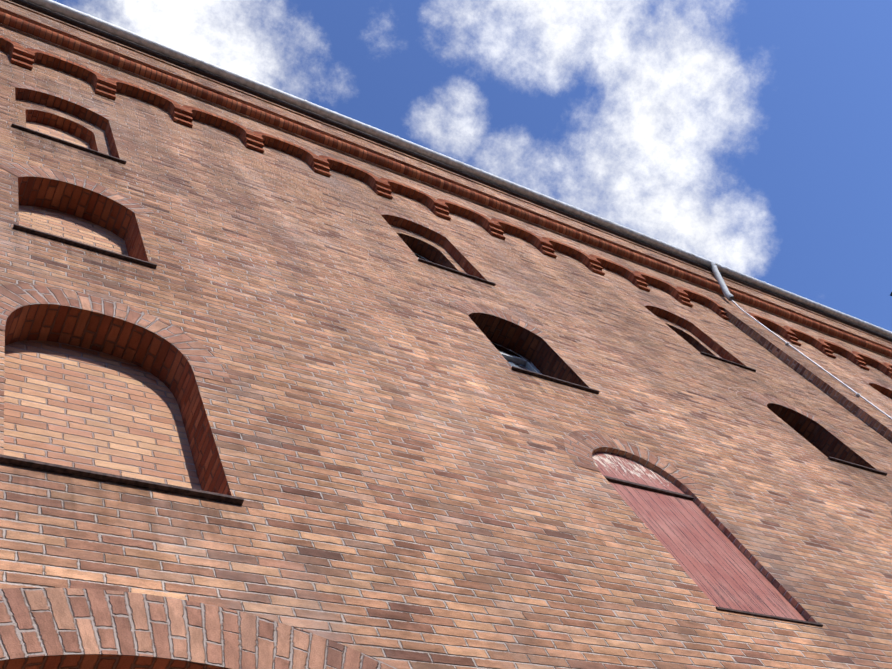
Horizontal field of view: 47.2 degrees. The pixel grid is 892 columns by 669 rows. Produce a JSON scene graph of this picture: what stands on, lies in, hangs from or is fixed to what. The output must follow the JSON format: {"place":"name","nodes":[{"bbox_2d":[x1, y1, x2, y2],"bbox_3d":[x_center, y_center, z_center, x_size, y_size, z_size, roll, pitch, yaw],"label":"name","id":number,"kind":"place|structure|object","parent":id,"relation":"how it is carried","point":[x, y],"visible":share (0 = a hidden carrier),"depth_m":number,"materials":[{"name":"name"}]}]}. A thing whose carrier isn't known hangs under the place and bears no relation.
{"place":"outdoors","nodes":[
{"label":"outdoors","id":0,"kind":"place"},
{"bbox_2d":[53,0,891,331],"label":"sky","id":1,"kind":"structure","parent":0,"point":[753,138],"materials":[{"name":"blue"}]},
{"label":"ground","id":2,"kind":"structure","parent":0,"visible":0},
{"bbox_2d":[0,26,891,668],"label":"warehouse wall","id":3,"kind":"structure","parent":2,"relation":"on","point":[316,372],"depth_m":6.96,"materials":[{"name":"brown brick"}]},
{"bbox_2d":[0,123,886,626],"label":"warehouse trim","id":4,"kind":"structure","parent":3,"relation":"attached to","point":[714,561],"depth_m":7.29,"materials":[{"name":"red wood"}]},
{"bbox_2d":[0,131,888,591],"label":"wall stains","id":5,"kind":"object","parent":3,"relation":"attached to","point":[192,499],"depth_m":4.79,"materials":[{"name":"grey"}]},
{"bbox_2d":[0,0,891,378],"bbox_3d":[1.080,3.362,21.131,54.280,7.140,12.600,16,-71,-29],"label":"brick cornice","id":6,"kind":"structure","parent":3,"relation":"attached to","point":[80,38],"depth_m":14.48,"materials":[{"name":"brown brick"}]},
{"bbox_2d":[25,0,891,337],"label":"zinc gutter","id":7,"kind":"object","parent":3,"relation":"attached to","point":[227,74],"visible":1,"depth_m":15.22,"materials":[{"name":"grey metal"}]},
{"bbox_2d":[52,1,890,337],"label":"gutter brackets","id":8,"kind":"object","parent":7,"relation":"on","point":[500,183],"visible":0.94,"depth_m":16.43,"materials":[{"name":"metal"}]},
{"bbox_2d":[710,263,733,300],"bbox_3d":[4.794,-0.927,17.760,0.581,1.290,0.122,-9,-60,-18],"label":"zinc downpipe","id":9,"kind":"object","parent":7,"relation":"attached to","point":[721,282],"visible":0.98,"depth_m":17.64,"materials":[{"name":"silver metal"}]},
{"bbox_2d":[729,298,891,419],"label":"lightning cable","id":10,"kind":"object","parent":3,"relation":"attached to","point":[841,382],"visible":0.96,"depth_m":15.31,"materials":[{"name":"silver metal"}]}
]}

